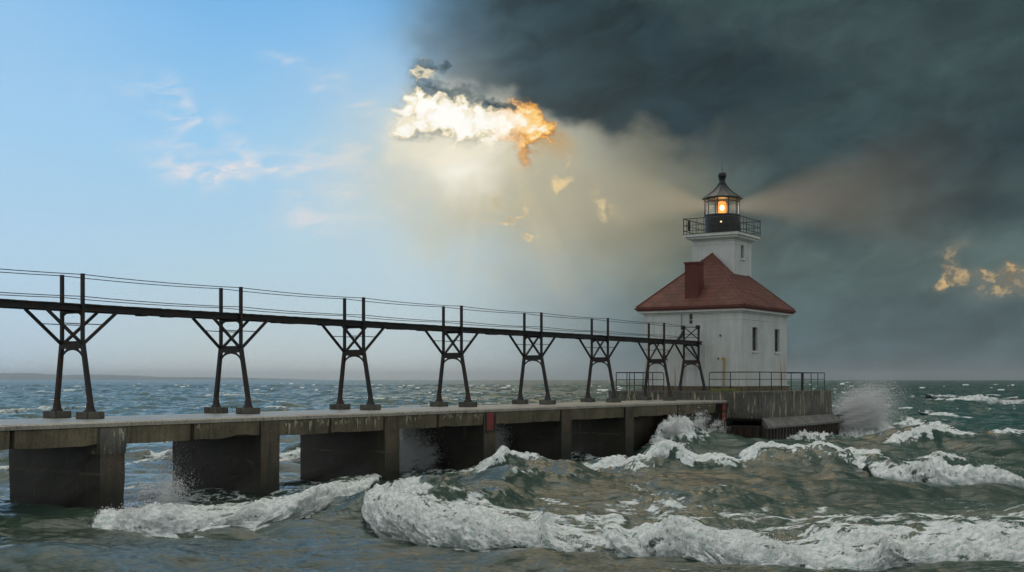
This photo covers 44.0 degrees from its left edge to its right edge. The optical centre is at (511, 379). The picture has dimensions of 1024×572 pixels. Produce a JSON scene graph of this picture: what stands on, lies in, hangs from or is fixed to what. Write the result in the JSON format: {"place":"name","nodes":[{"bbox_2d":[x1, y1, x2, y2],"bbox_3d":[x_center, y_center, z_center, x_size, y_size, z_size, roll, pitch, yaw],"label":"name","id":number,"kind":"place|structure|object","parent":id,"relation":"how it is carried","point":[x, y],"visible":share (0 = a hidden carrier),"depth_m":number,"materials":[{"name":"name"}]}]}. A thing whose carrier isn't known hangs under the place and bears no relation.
{"place":"outdoors","nodes":[
{"label":"outdoors","id":0,"kind":"place"},
{"bbox_2d":[0,373,309,379],"bbox_3d":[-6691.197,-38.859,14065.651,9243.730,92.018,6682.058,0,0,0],"label":"shore","id":1,"kind":"structure","parent":0,"point":[20,376],"depth_m":13535.72,"materials":[{"name":"grey"}]},
{"bbox_2d":[0,380,1023,571],"bbox_3d":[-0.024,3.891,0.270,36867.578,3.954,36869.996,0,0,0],"label":"water","id":2,"kind":"structure","parent":0,"point":[826,494],"depth_m":39.41,"materials":[{"name":"liquid"}]},
{"bbox_2d":[131,466,202,506],"bbox_3d":[-10.925,3.364,40.328,1.676,1.772,2.509,0,0,24],"label":"spray plume","id":3,"kind":"object","parent":2,"relation":"on","point":[172,497],"visible":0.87,"depth_m":40.16,"materials":[{"name":"white liquid"}]},
{"bbox_2d":[139,441,205,489],"bbox_3d":[-12.225,2.928,46.215,2.748,2.402,1.871,0,0,39],"label":"spray plume","id":4,"kind":"object","parent":2,"relation":"on","point":[174,469],"visible":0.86,"depth_m":46.30,"materials":[{"name":"white liquid"}]},
{"bbox_2d":[94,488,343,522],"bbox_3d":[-7.955,3.672,37.387,8.524,0.955,3.493,0,0,-34],"label":"crest spray","id":5,"kind":"object","parent":2,"relation":"on","point":[130,513],"visible":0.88,"depth_m":35.74,"materials":[{"name":"white liquid"}]},
{"bbox_2d":[0,400,727,508],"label":"concrete pier","id":6,"kind":"structure","parent":2,"relation":"in","point":[71,462],"depth_m":47.22,"materials":[{"name":"grey concrete"}]},
{"bbox_2d":[24,273,118,418],"bbox_3d":[-14.676,-1.117,42.370,2.340,4.827,2.939,0,0,33],"label":"steel trestle","id":7,"kind":"object","parent":6,"relation":"on","point":[89,412],"visible":1,"depth_m":42.19,"materials":[{"name":"metal"}]},
{"bbox_2d":[0,269,702,344],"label":"catwalk","id":8,"kind":"object","parent":7,"relation":"on","point":[89,308],"visible":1,"depth_m":50.71,"materials":[{"name":"metal"}]},
{"bbox_2d":[192,287,267,413],"bbox_3d":[-10.719,-1.117,48.469,2.340,4.827,2.939,0,0,33],"label":"steel trestle","id":9,"kind":"object","parent":6,"relation":"on","point":[247,407],"visible":1,"depth_m":48.33,"materials":[{"name":"metal"}]},
{"bbox_2d":[322,297,385,409],"bbox_3d":[-6.763,-1.117,54.568,2.340,4.827,2.939,0,0,33],"label":"steel trestle","id":10,"kind":"object","parent":6,"relation":"on","point":[370,404],"visible":0.99,"depth_m":54.46,"materials":[{"name":"metal"}]},
{"bbox_2d":[425,306,478,406],"bbox_3d":[-2.807,-1.117,60.668,2.340,4.827,2.939,0,0,33],"label":"steel trestle","id":11,"kind":"object","parent":6,"relation":"on","point":[440,402],"visible":1,"depth_m":60.55,"materials":[{"name":"metal"}]},
{"bbox_2d":[509,312,555,404],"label":"steel trestle","id":12,"kind":"object","parent":6,"relation":"on","point":[520,399],"visible":0.98,"depth_m":66.66,"materials":[{"name":"metal"}]},
{"bbox_2d":[579,318,620,401],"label":"steel trestle","id":13,"kind":"object","parent":6,"relation":"on","point":[587,397],"visible":0.99,"depth_m":72.79,"materials":[{"name":"metal"}]},
{"bbox_2d":[638,323,676,400],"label":"steel trestle","id":14,"kind":"object","parent":6,"relation":"on","point":[668,397],"visible":0.98,"depth_m":78.85,"materials":[{"name":"metal"}]},
{"bbox_2d":[721,403,725,431],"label":"mooring post","id":15,"kind":"object","parent":6,"relation":"attached to","point":[723,412],"visible":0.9,"depth_m":79.01,"materials":[{"name":"metal"}]},
{"bbox_2d":[395,402,448,471],"bbox_3d":[-4.787,2.524,57.401,4.751,3.658,4.927,0,0,0],"label":"spray plume","id":16,"kind":"object","parent":2,"relation":"on","point":[407,451],"visible":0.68,"depth_m":57.35,"materials":[{"name":"white liquid"}]},
{"bbox_2d":[496,424,511,451],"bbox_3d":[-0.839,2.945,63.520,2.764,2.776,1.923,0,0,-27],"label":"spray plume","id":17,"kind":"object","parent":2,"relation":"on","point":[499,437],"visible":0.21,"depth_m":63.41,"materials":[{"name":"white liquid"}]},
{"bbox_2d":[363,490,1023,567],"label":"crest spray","id":18,"kind":"object","parent":2,"relation":"on","point":[794,547],"visible":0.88,"depth_m":28.80,"materials":[{"name":"white liquid"}]},
{"bbox_2d":[661,402,732,438],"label":"spray plume","id":19,"kind":"object","parent":2,"relation":"on","point":[675,429],"visible":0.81,"depth_m":71.72,"materials":[{"name":"white liquid"}]},
{"bbox_2d":[608,389,842,438],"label":"lighthouse platform","id":20,"kind":"structure","parent":2,"relation":"in","point":[778,414],"depth_m":80.98,"materials":[{"name":"concrete"}]},
{"bbox_2d":[616,372,663,390],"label":"safety railing","id":21,"kind":"object","parent":20,"relation":"on","point":[634,379],"visible":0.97,"depth_m":83.54,"materials":[{"name":"metal"}]},
{"bbox_2d":[675,325,705,390],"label":"steel trestle","id":22,"kind":"object","parent":20,"relation":"on","point":[696,356],"visible":0.92,"depth_m":83.13,"materials":[{"name":"black paint"}]},
{"bbox_2d":[634,171,795,390],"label":"lighthouse","id":23,"kind":"object","parent":20,"relation":"on","point":[727,303],"visible":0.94,"depth_m":85.23,"materials":[{"name":"white paint"}]},
{"bbox_2d":[684,353,696,385],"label":"door","id":24,"kind":"structure","parent":23,"relation":"in","point":[690,371],"depth_m":84.50,"materials":[{"name":"white paint"}]},
{"bbox_2d":[690,314,692,323],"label":"slot window","id":25,"kind":"structure","parent":23,"relation":"in","point":[691,315],"depth_m":84.44,"materials":[{"name":"grey glass"}]},
{"bbox_2d":[752,327,758,352],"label":"window","id":26,"kind":"structure","parent":23,"relation":"in","point":[753,328],"depth_m":84.64,"materials":[{"name":"glass"}]},
{"bbox_2d":[774,329,780,353],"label":"window","id":27,"kind":"structure","parent":23,"relation":"in","point":[776,331],"depth_m":88.12,"materials":[{"name":"glass"}]},
{"bbox_2d":[709,372,824,390],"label":"safety railing","id":28,"kind":"object","parent":20,"relation":"on","point":[802,379],"visible":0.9,"depth_m":81.88,"materials":[{"name":"metal"}]},
{"bbox_2d":[836,411,850,428],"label":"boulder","id":29,"kind":"object","parent":2,"relation":"in","point":[839,415],"visible":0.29,"depth_m":89.36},
{"bbox_2d":[830,358,917,435],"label":"spray plume","id":30,"kind":"object","parent":2,"relation":"on","point":[863,412],"visible":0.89,"depth_m":88.48,"materials":[{"name":"white liquid"}]},
{"bbox_2d":[888,457,1022,484],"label":"crest spray","id":31,"kind":"object","parent":2,"relation":"on","point":[967,475],"visible":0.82,"depth_m":46.95,"materials":[{"name":"white liquid"}]},
{"bbox_2d":[0,0,1023,379],"label":"sky","id":32,"kind":"structure","parent":0,"point":[550,157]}
]}

